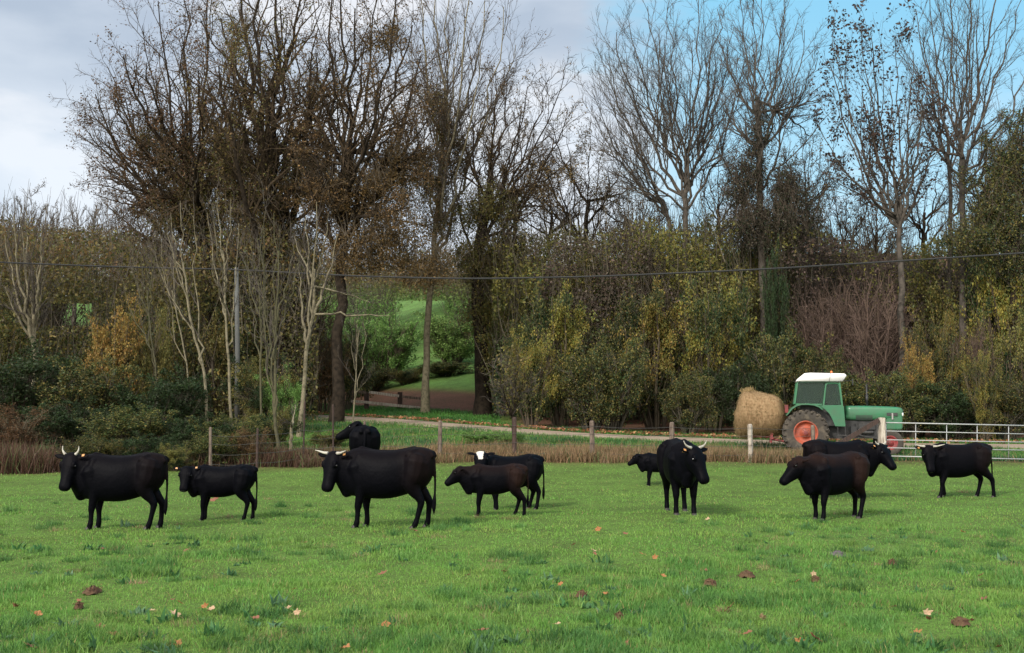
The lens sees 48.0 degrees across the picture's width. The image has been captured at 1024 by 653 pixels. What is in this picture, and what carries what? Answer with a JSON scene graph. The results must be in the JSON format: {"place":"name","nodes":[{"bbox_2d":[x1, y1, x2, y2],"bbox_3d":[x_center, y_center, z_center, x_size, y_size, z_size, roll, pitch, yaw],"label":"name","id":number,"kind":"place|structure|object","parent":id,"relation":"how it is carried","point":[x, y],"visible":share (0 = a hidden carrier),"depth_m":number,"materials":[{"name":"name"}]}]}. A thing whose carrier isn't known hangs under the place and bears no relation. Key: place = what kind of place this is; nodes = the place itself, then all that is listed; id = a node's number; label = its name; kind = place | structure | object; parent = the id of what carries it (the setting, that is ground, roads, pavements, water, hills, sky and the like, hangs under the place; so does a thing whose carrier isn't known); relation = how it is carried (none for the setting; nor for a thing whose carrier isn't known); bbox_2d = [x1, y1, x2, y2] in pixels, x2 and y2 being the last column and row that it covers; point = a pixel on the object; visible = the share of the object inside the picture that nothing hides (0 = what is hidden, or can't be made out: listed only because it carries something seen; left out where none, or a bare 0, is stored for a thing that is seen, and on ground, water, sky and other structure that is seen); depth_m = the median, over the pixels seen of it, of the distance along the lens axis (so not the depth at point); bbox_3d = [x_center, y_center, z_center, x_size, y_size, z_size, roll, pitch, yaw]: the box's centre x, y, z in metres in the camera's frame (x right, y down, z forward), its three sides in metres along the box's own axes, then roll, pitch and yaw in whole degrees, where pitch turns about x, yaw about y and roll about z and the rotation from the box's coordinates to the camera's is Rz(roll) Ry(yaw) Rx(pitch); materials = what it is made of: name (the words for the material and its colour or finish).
{"place":"outdoors","nodes":[
{"label":"outdoors","id":0,"kind":"place"},
{"bbox_2d":[0,254,1023,652],"bbox_3d":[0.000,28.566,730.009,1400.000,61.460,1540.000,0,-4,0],"label":"ground","id":1,"kind":"structure","parent":0,"point":[456,392],"depth_m":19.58,"materials":[{"name":"green plant"}]},
{"bbox_2d":[0,402,64,452],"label":"brown shrub","id":2,"kind":"object","parent":1,"relation":"on","point":[10,429],"visible":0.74,"depth_m":39.50,"materials":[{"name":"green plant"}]},
{"bbox_2d":[0,188,65,385],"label":"pale sapling","id":3,"kind":"object","parent":1,"relation":"on","point":[31,324],"visible":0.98,"depth_m":49.97,"materials":[{"name":"beige plant"}]},
{"bbox_2d":[0,336,82,432],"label":"evergreen shrub","id":4,"kind":"object","parent":1,"relation":"on","point":[19,394],"visible":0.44,"depth_m":44.74,"materials":[{"name":"green plant"}]},
{"bbox_2d":[20,395,135,449],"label":"evergreen shrub","id":5,"kind":"object","parent":1,"relation":"on","point":[67,421],"visible":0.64,"depth_m":40.07,"materials":[{"name":"green plant"}]},
{"bbox_2d":[32,350,146,435],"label":"evergreen shrub","id":6,"kind":"object","parent":1,"relation":"on","point":[87,385],"visible":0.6,"depth_m":43.93,"materials":[{"name":"green plant"}]},
{"bbox_2d":[55,446,169,529],"bbox_3d":[-6.793,2.747,19.502,1.912,1.448,0.726,0,-5,-2],"label":"cow","id":7,"kind":"object","parent":1,"relation":"on","point":[97,479],"visible":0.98,"depth_m":19.30},
{"bbox_2d":[78,293,147,409],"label":"orange shrub","id":8,"kind":"object","parent":1,"relation":"on","point":[102,342],"visible":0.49,"depth_m":49.88,"materials":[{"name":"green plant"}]},
{"bbox_2d":[75,401,180,452],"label":"evergreen shrub","id":9,"kind":"object","parent":1,"relation":"on","point":[121,427],"visible":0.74,"depth_m":38.59,"materials":[{"name":"green plant"}]},
{"bbox_2d":[110,210,160,381],"bbox_3d":[-15.628,-0.082,47.716,3.437,9.619,1.549,-4,-6,40],"label":"pale sapling","id":10,"kind":"object","parent":1,"relation":"on","point":[149,315],"visible":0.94,"depth_m":47.34,"materials":[{"name":"beige plant"}]},
{"bbox_2d":[127,303,175,414],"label":"olive shrub","id":11,"kind":"object","parent":1,"relation":"on","point":[162,355],"visible":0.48,"depth_m":50.72,"materials":[{"name":"green plant"}]},
{"bbox_2d":[108,361,215,441],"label":"evergreen shrub","id":12,"kind":"object","parent":1,"relation":"on","point":[178,396],"visible":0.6,"depth_m":43.46,"materials":[{"name":"green plant"}]},
{"bbox_2d":[0,176,328,422],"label":"thicket","id":13,"kind":"object","parent":1,"relation":"on","point":[103,301],"visible":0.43,"depth_m":55.03,"materials":[{"name":"green plant"}]},
{"bbox_2d":[49,0,308,417],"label":"bare tree","id":14,"kind":"object","parent":1,"relation":"on","point":[164,162],"visible":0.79,"depth_m":56.87,"materials":[{"name":"brown plant"}]},
{"bbox_2d":[149,173,208,430],"bbox_3d":[-12.710,-0.689,44.168,1.964,10.550,2.537,3,-6,-37],"label":"pale sapling","id":15,"kind":"object","parent":1,"relation":"on","point":[192,328],"visible":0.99,"depth_m":44.19,"materials":[{"name":"beige plant"}]},
{"bbox_2d":[160,412,238,450],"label":"evergreen shrub","id":16,"kind":"object","parent":1,"relation":"on","point":[184,430],"visible":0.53,"depth_m":38.80,"materials":[{"name":"green plant"}]},
{"bbox_2d":[180,428,243,465],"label":"evergreen shrub","id":17,"kind":"object","parent":1,"relation":"on","point":[201,444],"visible":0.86,"depth_m":35.42,"materials":[{"name":"green plant"}]},
{"bbox_2d":[173,464,257,520],"bbox_3d":[-5.546,3.123,21.519,1.575,1.098,0.595,0,-4,0],"label":"cow","id":18,"kind":"object","parent":1,"relation":"on","point":[205,482],"visible":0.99,"depth_m":21.36},
{"bbox_2d":[185,291,253,422],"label":"olive shrub","id":19,"kind":"object","parent":1,"relation":"on","point":[220,348],"visible":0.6,"depth_m":53.40,"materials":[{"name":"green plant"}]},
{"bbox_2d":[191,169,253,423],"bbox_3d":[-11.109,-0.918,43.558,1.897,10.873,3.657,0,-4,0],"label":"pale sapling","id":20,"kind":"object","parent":1,"relation":"on","point":[224,306],"visible":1,"depth_m":44.05,"materials":[{"name":"beige plant"}]},
{"bbox_2d":[186,411,272,445],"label":"evergreen shrub","id":21,"kind":"object","parent":1,"relation":"on","point":[259,425],"visible":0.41,"depth_m":39.40,"materials":[{"name":"green plant"}]},
{"bbox_2d":[209,184,278,413],"bbox_3d":[-9.781,-0.386,43.339,2.256,9.869,2.955,-1,-5,15],"label":"pale sapling","id":22,"kind":"object","parent":1,"relation":"on","point":[260,315],"visible":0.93,"depth_m":43.04,"materials":[{"name":"beige plant"}]},
{"bbox_2d":[215,425,281,458],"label":"brown shrub","id":23,"kind":"object","parent":1,"relation":"on","point":[250,447],"visible":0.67,"depth_m":36.11,"materials":[{"name":"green plant"}]},
{"bbox_2d":[213,351,301,425],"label":"olive shrub","id":24,"kind":"object","parent":1,"relation":"on","point":[247,392],"visible":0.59,"depth_m":47.09,"materials":[{"name":"green plant"}]},
{"bbox_2d":[162,0,365,400],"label":"dark oak","id":25,"kind":"object","parent":1,"relation":"on","point":[250,196],"visible":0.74,"depth_m":54.49,"materials":[{"name":"brown plant"}]},
{"bbox_2d":[229,403,309,446],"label":"olive shrub","id":26,"kind":"object","parent":1,"relation":"on","point":[283,428],"visible":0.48,"depth_m":41.60,"materials":[{"name":"green plant"}]},
{"bbox_2d":[252,361,301,429],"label":"willow shrub","id":27,"kind":"object","parent":1,"relation":"on","point":[293,396],"visible":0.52,"depth_m":46.61,"materials":[{"name":"green plant"}]},
{"bbox_2d":[237,173,318,450],"bbox_3d":[-8.031,-0.424,38.825,2.150,9.852,3.638,2,-5,-27],"label":"pale sapling","id":28,"kind":"object","parent":1,"relation":"on","point":[275,336],"visible":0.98,"depth_m":38.51,"materials":[{"name":"beige plant"}]},
{"bbox_2d":[246,254,352,410],"bbox_3d":[-11.106,0.074,58.118,5.592,9.606,4.769,-4,-6,39],"label":"bare shrub","id":29,"kind":"object","parent":1,"relation":"on","point":[324,331],"visible":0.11,"depth_m":57.59,"materials":[{"name":"brown plant"}]},
{"bbox_2d":[305,302,353,412],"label":"brown shrub","id":30,"kind":"object","parent":1,"relation":"on","point":[325,378],"visible":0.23,"depth_m":61.44,"materials":[{"name":"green plant"}]},
{"bbox_2d":[287,178,399,436],"bbox_3d":[-6.764,-0.691,45.420,4.904,10.311,3.760,0,-4,0],"label":"pale sapling","id":31,"kind":"object","parent":1,"relation":"on","point":[313,311],"visible":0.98,"depth_m":46.07,"materials":[{"name":"beige plant"}]},
{"bbox_2d":[325,320,374,410],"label":"evergreen shrub","id":32,"kind":"object","parent":1,"relation":"on","point":[348,382],"visible":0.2,"depth_m":65.64,"materials":[{"name":"green plant"}]},
{"bbox_2d":[335,421,380,449],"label":"cow","id":33,"kind":"object","parent":1,"relation":"on","point":[357,434],"visible":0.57,"depth_m":30.62},
{"bbox_2d":[246,0,474,423],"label":"dark oak","id":34,"kind":"object","parent":1,"relation":"on","point":[343,190],"visible":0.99,"depth_m":52.81,"materials":[{"name":"brown plant"}]},
{"bbox_2d":[315,446,436,528],"bbox_3d":[-2.361,2.805,19.956,2.145,1.455,0.766,-1,-5,8],"label":"cow","id":35,"kind":"object","parent":1,"relation":"on","point":[363,475],"visible":0.98,"depth_m":19.73},
{"bbox_2d":[342,302,431,377],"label":"willow shrub","id":36,"kind":"object","parent":1,"relation":"on","point":[394,345],"visible":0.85,"depth_m":83.31,"materials":[{"name":"green plant"}]},
{"bbox_2d":[302,239,511,363],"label":"thicket","id":37,"kind":"object","parent":1,"relation":"on","point":[392,293],"visible":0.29,"depth_m":97.60,"materials":[{"name":"green plant"}]},
{"bbox_2d":[411,302,474,364],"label":"willow shrub","id":38,"kind":"object","parent":1,"relation":"on","point":[445,340],"visible":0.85,"depth_m":83.24,"materials":[{"name":"green plant"}]},
{"bbox_2d":[383,0,549,412],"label":"slender tree","id":39,"kind":"object","parent":1,"relation":"on","point":[443,175],"visible":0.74,"depth_m":61.33,"materials":[{"name":"brown plant"}]},
{"bbox_2d":[444,463,528,515],"bbox_3d":[-0.489,3.174,22.216,1.634,1.063,0.543,0,-5,-2],"label":"cow","id":40,"kind":"object","parent":1,"relation":"on","point":[480,480],"visible":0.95,"depth_m":22.07},
{"bbox_2d":[467,451,544,509],"bbox_3d":[-0.123,3.239,24.075,1.672,1.290,0.725,2,-5,-24],"label":"cow","id":41,"kind":"object","parent":1,"relation":"on","point":[534,463],"visible":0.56,"depth_m":24.01},
{"bbox_2d":[459,259,561,416],"bbox_3d":[0.151,0.750,59.916,5.736,8.371,5.694,-3,-6,38],"label":"olive shrub","id":42,"kind":"object","parent":1,"relation":"on","point":[490,349],"visible":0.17,"depth_m":59.22,"materials":[{"name":"green plant"}]},
{"bbox_2d":[428,47,593,415],"bbox_3d":[-0.058,-5.133,60.876,8.945,19.897,9.390,0,-4,0],"label":"ivy tree","id":43,"kind":"object","parent":1,"relation":"on","point":[485,213],"visible":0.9,"depth_m":60.12,"materials":[{"name":"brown plant"}]},
{"bbox_2d":[209,401,814,467],"bbox_3d":[0.255,3.497,36.450,19.053,2.258,1.627,1,-5,-8],"label":"wire fence","id":44,"kind":"object","parent":1,"relation":"on","point":[591,426],"visible":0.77,"depth_m":36.93,"materials":[{"name":"grey wood"}]},
{"bbox_2d":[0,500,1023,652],"bbox_3d":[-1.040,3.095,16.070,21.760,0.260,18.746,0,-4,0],"label":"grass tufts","id":45,"kind":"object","parent":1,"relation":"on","point":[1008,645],"visible":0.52,"depth_m":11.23,"materials":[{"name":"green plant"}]},
{"bbox_2d":[0,488,1023,652],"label":"fallen leaves","id":46,"kind":"object","parent":1,"relation":"on","point":[398,618],"visible":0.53,"depth_m":11.38,"materials":[{"name":"brown plant"}]},
{"bbox_2d":[481,339,543,427],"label":"shrub","id":47,"kind":"object","parent":1,"relation":"on","point":[510,394],"visible":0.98,"depth_m":39.55,"materials":[{"name":"green plant"}]},
{"bbox_2d":[1,519,1023,652],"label":"weeds","id":48,"kind":"object","parent":1,"relation":"on","point":[161,619],"visible":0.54,"depth_m":10.88,"materials":[{"name":"green plant"}]},
{"bbox_2d":[21,412,1023,463],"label":"verge grass","id":49,"kind":"structure","parent":1,"relation":"on","point":[555,438],"depth_m":43.10,"materials":[{"name":"green plant"}]},
{"bbox_2d":[499,322,566,427],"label":"hazel shrub","id":50,"kind":"object","parent":1,"relation":"on","point":[543,398],"visible":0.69,"depth_m":49.62,"materials":[{"name":"green plant"}]},
{"bbox_2d":[509,271,596,425],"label":"hazel shrub","id":51,"kind":"object","parent":1,"relation":"on","point":[559,325],"visible":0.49,"depth_m":52.40,"materials":[{"name":"green plant"}]},
{"bbox_2d":[511,235,620,416],"bbox_3d":[3.765,0.134,61.977,7.191,9.998,7.245,-1,-5,14],"label":"olive shrub","id":52,"kind":"object","parent":1,"relation":"on","point":[573,282],"visible":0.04,"depth_m":60.36,"materials":[{"name":"green plant"}]},
{"bbox_2d":[518,103,644,285],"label":"bare tree","id":53,"kind":"object","parent":1,"relation":"on","point":[601,196],"visible":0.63,"depth_m":66.27,"materials":[{"name":"brown plant"}]},
{"bbox_2d":[553,352,635,430],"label":"evergreen shrub","id":54,"kind":"object","parent":1,"relation":"on","point":[573,385],"visible":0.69,"depth_m":48.34,"materials":[{"name":"green plant"}]},
{"bbox_2d":[567,325,650,432],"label":"evergreen shrub","id":55,"kind":"object","parent":1,"relation":"on","point":[627,375],"visible":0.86,"depth_m":48.20,"materials":[{"name":"green plant"}]},
{"bbox_2d":[572,37,676,344],"bbox_3d":[6.154,-5.922,62.883,5.812,22.138,6.946,0,-4,0],"label":"bare tree","id":56,"kind":"object","parent":1,"relation":"on","point":[656,199],"visible":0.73,"depth_m":62.55,"materials":[{"name":"grey plant"}]},
{"bbox_2d":[232,403,1023,443],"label":"bank grass","id":57,"kind":"structure","parent":1,"relation":"on","point":[441,413],"depth_m":54.35,"materials":[{"name":"green plant"}]},
{"bbox_2d":[232,405,1023,442],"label":"leaf litter","id":58,"kind":"object","parent":1,"relation":"on","point":[573,429],"visible":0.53,"depth_m":47.61,"materials":[{"name":"plant"}]},
{"bbox_2d":[580,240,680,419],"bbox_3d":[5.945,0.277,59.989,6.558,9.722,5.420,-1,-5,9],"label":"hazel shrub","id":59,"kind":"object","parent":1,"relation":"on","point":[612,320],"visible":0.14,"depth_m":58.98,"materials":[{"name":"green plant"}]},
{"bbox_2d":[597,271,701,429],"bbox_3d":[6.263,1.090,51.965,5.456,7.551,4.509,-2,-5,20],"label":"hazel shrub","id":60,"kind":"object","parent":1,"relation":"on","point":[653,324],"visible":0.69,"depth_m":51.35,"materials":[{"name":"green plant"}]},
{"bbox_2d":[571,0,762,362],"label":"bare tree","id":61,"kind":"object","parent":1,"relation":"on","point":[668,128],"visible":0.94,"depth_m":60.84,"materials":[{"name":"grey plant"}]},
{"bbox_2d":[657,438,709,515],"bbox_3d":[3.350,2.970,22.592,0.799,1.538,2.219,0,-5,-1],"label":"cow","id":62,"kind":"object","parent":1,"relation":"on","point":[681,464],"visible":0.98,"depth_m":22.17},
{"bbox_2d":[658,366,720,434],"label":"evergreen shrub","id":63,"kind":"object","parent":1,"relation":"on","point":[684,403],"visible":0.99,"depth_m":48.02,"materials":[{"name":"green plant"}]},
{"bbox_2d":[672,258,757,431],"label":"hazel shrub","id":64,"kind":"object","parent":1,"relation":"on","point":[715,346],"visible":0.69,"depth_m":51.27,"materials":[{"name":"green plant"}]},
{"bbox_2d":[689,211,774,387],"bbox_3d":[11.760,-0.560,60.018,5.246,11.777,4.336,3,-6,-37],"label":"hazel shrub","id":65,"kind":"object","parent":1,"relation":"on","point":[743,272],"visible":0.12,"depth_m":59.53,"materials":[{"name":"green plant"}]},
{"bbox_2d":[701,353,778,430],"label":"evergreen shrub","id":66,"kind":"object","parent":1,"relation":"on","point":[729,397],"visible":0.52,"depth_m":49.03,"materials":[{"name":"green plant"}]},
{"bbox_2d":[466,171,1023,425],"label":"thicket","id":67,"kind":"object","parent":1,"relation":"on","point":[641,240],"visible":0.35,"depth_m":57.51,"materials":[{"name":"green plant"}]},
{"bbox_2d":[760,233,789,382],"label":"evergreen shrub","id":68,"kind":"object","parent":1,"relation":"on","point":[771,318],"visible":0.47,"depth_m":54.29,"materials":[{"name":"green plant"}]},
{"bbox_2d":[706,0,849,390],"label":"ivy tree","id":69,"kind":"object","parent":1,"relation":"on","point":[779,200],"visible":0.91,"depth_m":57.48,"materials":[{"name":"brown plant"}]},
{"bbox_2d":[743,319,833,434],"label":"evergreen shrub","id":70,"kind":"object","parent":1,"relation":"on","point":[782,390],"visible":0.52,"depth_m":49.83,"materials":[{"name":"green plant"}]},
{"bbox_2d":[766,132,851,311],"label":"bare tree","id":71,"kind":"object","parent":1,"relation":"on","point":[825,181],"visible":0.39,"depth_m":66.72,"materials":[{"name":"brown plant"}]},
{"bbox_2d":[756,220,871,361],"bbox_3d":[15.839,-0.466,62.151,5.734,11.771,6.725,4,-6,-42],"label":"bare shrub","id":72,"kind":"object","parent":1,"relation":"on","point":[830,270],"visible":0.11,"depth_m":61.51,"materials":[{"name":"brown plant"}]},
{"bbox_2d":[782,341,853,413],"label":"evergreen shrub","id":73,"kind":"object","parent":1,"relation":"on","point":[812,389],"visible":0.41,"depth_m":49.08,"materials":[{"name":"green plant"}]},
{"bbox_2d":[779,451,869,519],"bbox_3d":[5.842,2.986,21.425,2.002,1.315,0.683,2,-5,-29],"label":"heifer","id":74,"kind":"object","parent":1,"relation":"on","point":[823,475],"visible":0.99,"depth_m":21.24,"materials":[{"name":"black"}]},
{"bbox_2d":[778,261,871,385],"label":"bare shrub","id":75,"kind":"object","parent":1,"relation":"on","point":[818,335],"visible":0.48,"depth_m":53.87,"materials":[{"name":"brown plant"}]},
{"bbox_2d":[753,371,903,454],"bbox_3d":[11.094,3.069,40.736,5.235,2.967,2.120,-1,-5,12],"label":"tractor","id":76,"kind":"object","parent":1,"relation":"on","point":[828,422],"visible":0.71,"depth_m":40.02,"materials":[{"name":"metal"}]},
{"bbox_2d":[733,387,786,440],"bbox_3d":[8.885,3.102,41.203,1.983,1.985,1.685,-1,-5,12],"label":"hay bale","id":77,"kind":"object","parent":76,"relation":"on","point":[765,412],"visible":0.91,"depth_m":40.63,"materials":[{"name":"beige plant"}]},
{"bbox_2d":[802,439,896,498],"bbox_3d":[7.882,3.370,27.006,2.123,1.455,0.805,0,-5,-2],"label":"cow","id":78,"kind":"object","parent":1,"relation":"on","point":[876,453],"visible":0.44,"depth_m":26.85},
{"bbox_2d":[810,177,894,298],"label":"bare tree","id":79,"kind":"object","parent":1,"relation":"on","point":[857,224],"visible":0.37,"depth_m":68.27,"materials":[{"name":"brown plant"}]},
{"bbox_2d":[812,366,906,438],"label":"evergreen shrub","id":80,"kind":"object","parent":1,"relation":"on","point":[851,396],"visible":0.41,"depth_m":47.58,"materials":[{"name":"green plant"}]},
{"bbox_2d":[819,263,925,398],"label":"bare shrub","id":81,"kind":"object","parent":1,"relation":"on","point":[877,356],"visible":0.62,"depth_m":52.26,"materials":[{"name":"brown plant"}]},
{"bbox_2d":[832,178,917,275],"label":"bare tree","id":82,"kind":"object","parent":1,"relation":"on","point":[874,211],"visible":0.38,"depth_m":70.08,"materials":[{"name":"brown plant"}]},
{"bbox_2d":[808,0,980,433],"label":"leafy tree","id":83,"kind":"object","parent":1,"relation":"on","point":[898,217],"visible":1,"depth_m":52.48,"materials":[{"name":"grey plant"}]},
{"bbox_2d":[873,363,961,438],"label":"evergreen shrub","id":84,"kind":"object","parent":1,"relation":"on","point":[911,414],"visible":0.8,"depth_m":47.52,"materials":[{"name":"green plant"}]},
{"bbox_2d":[898,331,936,437],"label":"orange shrub","id":85,"kind":"object","parent":1,"relation":"on","point":[926,371],"visible":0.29,"depth_m":48.85,"materials":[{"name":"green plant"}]},
{"bbox_2d":[879,158,966,302],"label":"bare tree","id":86,"kind":"object","parent":1,"relation":"on","point":[922,221],"visible":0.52,"depth_m":66.07,"materials":[{"name":"brown plant"}]},
{"bbox_2d":[900,298,974,436],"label":"hazel shrub","id":87,"kind":"object","parent":1,"relation":"on","point":[940,363],"visible":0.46,"depth_m":49.46,"materials":[{"name":"green plant"}]},
{"bbox_2d":[899,375,991,439],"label":"evergreen shrub","id":88,"kind":"object","parent":1,"relation":"on","point":[954,413],"visible":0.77,"depth_m":47.02,"materials":[{"name":"green plant"}]},
{"bbox_2d":[896,227,996,375],"bbox_3d":[21.587,0.270,55.897,5.354,9.940,5.314,-2,-5,22],"label":"olive shrub","id":89,"kind":"object","parent":1,"relation":"on","point":[935,304],"visible":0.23,"depth_m":55.99,"materials":[{"name":"green plant"}]},
{"bbox_2d":[894,0,998,314],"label":"bare tree","id":90,"kind":"object","parent":1,"relation":"on","point":[949,172],"visible":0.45,"depth_m":56.81,"materials":[{"name":"brown plant"}]},
{"bbox_2d":[878,0,1023,349],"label":"bare tree","id":91,"kind":"object","parent":1,"relation":"on","point":[962,301],"visible":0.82,"depth_m":54.64,"materials":[{"name":"brown plant"}]},
{"bbox_2d":[914,442,995,497],"bbox_3d":[10.510,3.443,27.456,2.006,1.364,0.737,0,-5,-4],"label":"cow","id":92,"kind":"object","parent":1,"relation":"on","point":[943,461],"visible":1,"depth_m":27.25},
{"bbox_2d":[932,316,1004,435],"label":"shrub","id":93,"kind":"object","parent":1,"relation":"on","point":[979,346],"visible":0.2,"depth_m":50.20,"materials":[{"name":"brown plant"}]},
{"bbox_2d":[925,102,1023,432],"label":"ivy tree","id":94,"kind":"object","parent":1,"relation":"on","point":[995,217],"visible":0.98,"depth_m":52.12,"materials":[{"name":"green plant"}]},
{"bbox_2d":[960,340,1005,440],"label":"hazel shrub","id":95,"kind":"object","parent":1,"relation":"on","point":[980,407],"visible":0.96,"depth_m":46.59,"materials":[{"name":"green plant"}]},
{"bbox_2d":[953,243,1023,418],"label":"hazel shrub","id":96,"kind":"object","parent":1,"relation":"on","point":[998,316],"visible":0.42,"depth_m":52.90,"materials":[{"name":"green plant"}]},
{"bbox_2d":[962,369,1023,439],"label":"evergreen shrub","id":97,"kind":"object","parent":1,"relation":"on","point":[1012,405],"visible":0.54,"depth_m":46.70,"materials":[{"name":"green plant"}]},
{"bbox_2d":[972,294,1023,435],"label":"olive shrub","id":98,"kind":"object","parent":1,"relation":"on","point":[1014,344],"visible":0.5,"depth_m":50.50,"materials":[{"name":"green plant"}]},
{"bbox_2d":[0,434,1023,474],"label":"dry grass","id":99,"kind":"structure","parent":0,"point":[35,460],"depth_m":36.70,"materials":[{"name":"plant"}]},
{"bbox_2d":[0,252,1023,278],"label":"overhead cable","id":100,"kind":"object","parent":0,"point":[549,277],"visible":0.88,"depth_m":45.56,"materials":[{"name":"black plastic"}]},
{"bbox_2d":[0,0,1023,285],"label":"sky","id":101,"kind":"structure","parent":0,"point":[42,42],"materials":[{"name":"blue"}]},
{"bbox_2d":[227,407,1023,449],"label":"road","id":102,"kind":"structure","parent":0,"point":[428,423],"depth_m":46.65,"materials":[{"name":"grey asphalt"}]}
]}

